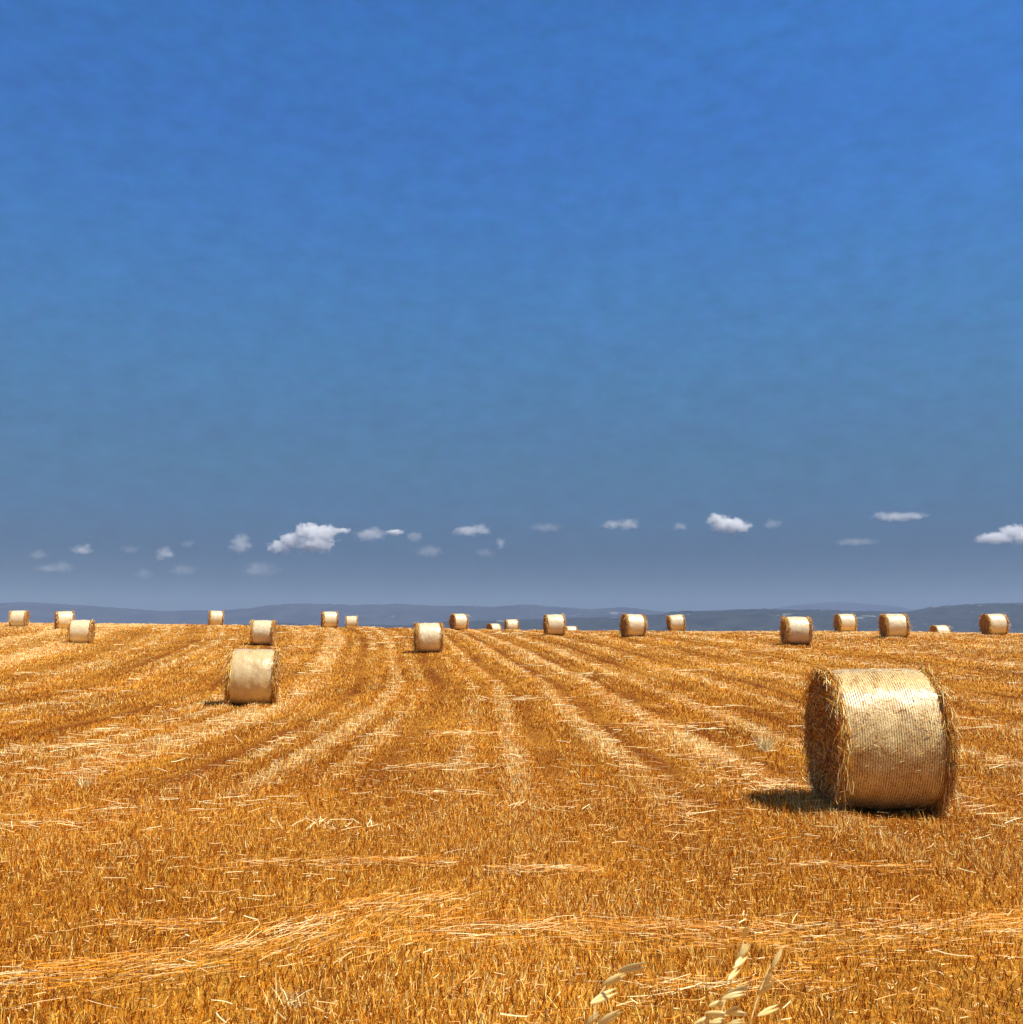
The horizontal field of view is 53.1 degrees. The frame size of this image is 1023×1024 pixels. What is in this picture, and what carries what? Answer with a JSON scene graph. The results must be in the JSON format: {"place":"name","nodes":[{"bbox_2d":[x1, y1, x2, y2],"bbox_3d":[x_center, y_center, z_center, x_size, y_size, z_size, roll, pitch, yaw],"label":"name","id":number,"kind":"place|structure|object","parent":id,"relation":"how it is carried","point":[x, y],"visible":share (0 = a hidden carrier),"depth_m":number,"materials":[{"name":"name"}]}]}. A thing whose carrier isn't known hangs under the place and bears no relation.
{"place":"outdoors","nodes":[
{"label":"outdoors","id":0,"kind":"place"},
{"bbox_2d":[0,602,665,624],"bbox_3d":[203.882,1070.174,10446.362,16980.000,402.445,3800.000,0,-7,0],"label":"hills","id":1,"kind":"structure","parent":0,"point":[376,614],"depth_m":9673.21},
{"bbox_2d":[0,624,1022,1023],"bbox_3d":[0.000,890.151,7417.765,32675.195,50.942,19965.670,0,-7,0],"label":"ground","id":2,"kind":"structure","parent":0,"point":[602,720],"depth_m":7.26,"materials":[{"name":"soil"}]},
{"bbox_2d":[8,610,29,626],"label":"hay bale","id":3,"kind":"object","parent":2,"relation":"on","point":[21,618],"visible":0.88,"depth_m":87.86,"materials":[{"name":"plant"}]},
{"bbox_2d":[54,611,74,628],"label":"hay bale","id":4,"kind":"object","parent":2,"relation":"on","point":[63,619],"visible":0.73,"depth_m":82.82,"materials":[{"name":"plant"}]},
{"bbox_2d":[65,619,96,643],"bbox_3d":[-26.604,7.356,63.212,1.732,1.592,1.778,2,-7,-11],"label":"hay bale","id":5,"kind":"object","parent":2,"relation":"on","point":[80,631],"visible":0.94,"depth_m":62.56,"materials":[{"name":"plant"}]},
{"bbox_2d":[73,773,95,787],"bbox_3d":[-5.009,3.145,12.000,0.306,0.163,0.248,0,-7,0],"label":"straw tuft","id":6,"kind":"object","parent":2,"relation":"on","point":[86,782],"visible":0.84,"depth_m":12.01,"materials":[{"name":"beige plant"}]},
{"bbox_2d":[207,610,225,624],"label":"hay bale","id":7,"kind":"object","parent":2,"relation":"on","point":[217,617],"visible":0.83,"depth_m":97.55,"materials":[{"name":"plant"}]},
{"bbox_2d":[219,644,285,705],"bbox_3d":[-6.795,4.291,26.974,1.768,1.614,1.822,2,-7,-10],"label":"hay bale","id":8,"kind":"object","parent":2,"relation":"on","point":[252,676],"visible":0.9,"depth_m":26.35,"materials":[{"name":"plant"}]},
{"bbox_2d":[247,619,277,644],"bbox_3d":[-14.869,7.218,61.495,1.814,1.545,1.804,2,-7,-5],"label":"hay bale","id":9,"kind":"object","parent":2,"relation":"on","point":[263,632],"visible":0.98,"depth_m":60.88,"materials":[{"name":"plant"}]},
{"bbox_2d":[261,973,313,1009],"bbox_3d":[-1.009,2.182,4.678,0.254,0.124,0.283,0,-7,0],"label":"straw tuft","id":10,"kind":"object","parent":2,"relation":"on","point":[287,999],"visible":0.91,"depth_m":4.62,"materials":[{"name":"beige plant"}]},
{"bbox_2d":[320,611,339,627],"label":"hay bale","id":11,"kind":"object","parent":2,"relation":"on","point":[330,618],"visible":0.84,"depth_m":90.21,"materials":[{"name":"plant"}]},
{"bbox_2d":[345,616,357,626],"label":"hay bale","id":12,"kind":"object","parent":2,"relation":"on","point":[351,621],"visible":0.7,"depth_m":114.09,"materials":[{"name":"plant"}]},
{"bbox_2d":[412,622,447,652],"bbox_3d":[-4.111,6.237,51.175,1.838,1.578,1.791,1,-7,-11],"label":"hay bale","id":13,"kind":"object","parent":2,"relation":"on","point":[428,637],"visible":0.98,"depth_m":50.59,"materials":[{"name":"plant"}]},
{"bbox_2d":[448,614,469,629],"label":"hay bale","id":14,"kind":"object","parent":2,"relation":"on","point":[458,621],"visible":0.9,"depth_m":92.61,"materials":[{"name":"plant"}]},
{"bbox_2d":[486,623,501,629],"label":"hay bale","id":15,"kind":"object","parent":2,"relation":"on","point":[495,626],"visible":0.51,"depth_m":120.69,"materials":[{"name":"plant"}]},
{"bbox_2d":[0,622,1022,1023],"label":"stubble","id":16,"kind":"object","parent":2,"relation":"on","point":[824,818],"visible":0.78,"depth_m":9.43,"materials":[{"name":"plant"}]},
{"bbox_2d":[0,622,1022,1023],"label":"cut straw","id":17,"kind":"object","parent":2,"relation":"on","point":[364,860],"visible":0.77,"depth_m":7.38,"materials":[{"name":"yellow plant"}]},
{"bbox_2d":[504,619,519,629],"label":"hay bale","id":18,"kind":"object","parent":2,"relation":"on","point":[511,624],"visible":0.69,"depth_m":109.30,"materials":[{"name":"plant"}]},
{"bbox_2d":[540,613,565,635],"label":"hay bale","id":19,"kind":"object","parent":2,"relation":"on","point":[554,624],"visible":0.94,"depth_m":70.49,"materials":[{"name":"plant"}]},
{"bbox_2d":[565,626,577,630],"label":"hay bale","id":20,"kind":"object","parent":2,"relation":"on","point":[570,628],"visible":0.28,"depth_m":120.08,"materials":[{"name":"plant"}]},
{"bbox_2d":[586,962,648,1023],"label":"wild oat","id":21,"kind":"object","parent":2,"relation":"on","point":[602,997],"visible":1,"depth_m":1.37,"materials":[{"name":"beige plant"}]},
{"bbox_2d":[619,613,647,636],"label":"hay bale","id":22,"kind":"object","parent":2,"relation":"on","point":[630,625],"visible":0.95,"depth_m":66.02,"materials":[{"name":"plant"}]},
{"bbox_2d":[665,614,686,630],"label":"hay bale","id":23,"kind":"object","parent":2,"relation":"on","point":[674,622],"visible":0.89,"depth_m":87.90,"materials":[{"name":"plant"}]},
{"bbox_2d":[695,925,751,1023],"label":"wild oat","id":24,"kind":"object","parent":2,"relation":"on","point":[734,993],"visible":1,"depth_m":1.28,"materials":[{"name":"beige plant"}]},
{"bbox_2d":[751,731,777,751],"bbox_3d":[4.153,3.752,16.739,0.505,0.332,0.426,-4,-8,30],"label":"straw tuft","id":25,"kind":"object","parent":2,"relation":"on","point":[764,747],"visible":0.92,"depth_m":16.71,"materials":[{"name":"beige plant"}]},
{"bbox_2d":[750,948,782,1023],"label":"wild oat","id":26,"kind":"object","parent":2,"relation":"on","point":[763,990],"visible":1,"depth_m":1.39,"materials":[{"name":"beige plant"}]},
{"bbox_2d":[778,616,816,644],"bbox_3d":[15.093,6.250,54.101,1.814,1.545,1.804,0,-7,1],"label":"hay bale","id":27,"kind":"object","parent":2,"relation":"on","point":[794,630],"visible":0.98,"depth_m":53.50,"materials":[{"name":"plant"}]},
{"bbox_2d":[832,614,857,631],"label":"hay bale","id":28,"kind":"object","parent":2,"relation":"on","point":[845,622],"visible":0.8,"depth_m":78.14,"materials":[{"name":"plant"}]},
{"bbox_2d":[794,661,968,816],"bbox_3d":[3.892,2.397,11.008,1.492,1.560,1.879,0,-7,2],"label":"hay bale","id":29,"kind":"object","parent":2,"relation":"on","point":[877,739],"visible":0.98,"depth_m":10.41,"materials":[{"name":"plant"}]},
{"bbox_2d":[876,613,913,637],"bbox_3d":[22.936,6.813,61.436,1.746,1.572,1.820,-2,-7,1],"label":"hay bale","id":30,"kind":"object","parent":2,"relation":"on","point":[894,625],"visible":0.87,"depth_m":60.80,"materials":[{"name":"plant"}]},
{"bbox_2d":[928,625,950,631],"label":"hay bale","id":31,"kind":"object","parent":2,"relation":"on","point":[939,628],"visible":0.38,"depth_m":91.24,"materials":[{"name":"plant"}]},
{"bbox_2d":[976,613,1012,635],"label":"hay bale","id":32,"kind":"object","parent":2,"relation":"on","point":[994,624],"visible":0.88,"depth_m":68.44,"materials":[{"name":"plant"}]},
{"bbox_2d":[0,0,1022,611],"label":"sky","id":33,"kind":"structure","parent":0,"point":[654,305],"materials":[{"name":"blue"}]},
{"bbox_2d":[227,603,1022,633],"bbox_3d":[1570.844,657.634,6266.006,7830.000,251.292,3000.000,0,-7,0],"label":"hills","id":34,"kind":"structure","parent":0,"point":[961,618],"depth_m":5595.46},
{"bbox_2d":[774,602,913,611],"bbox_3d":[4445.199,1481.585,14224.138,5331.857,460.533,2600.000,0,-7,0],"label":"hills","id":35,"kind":"structure","parent":0,"point":[846,606],"depth_m":13867.04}
]}

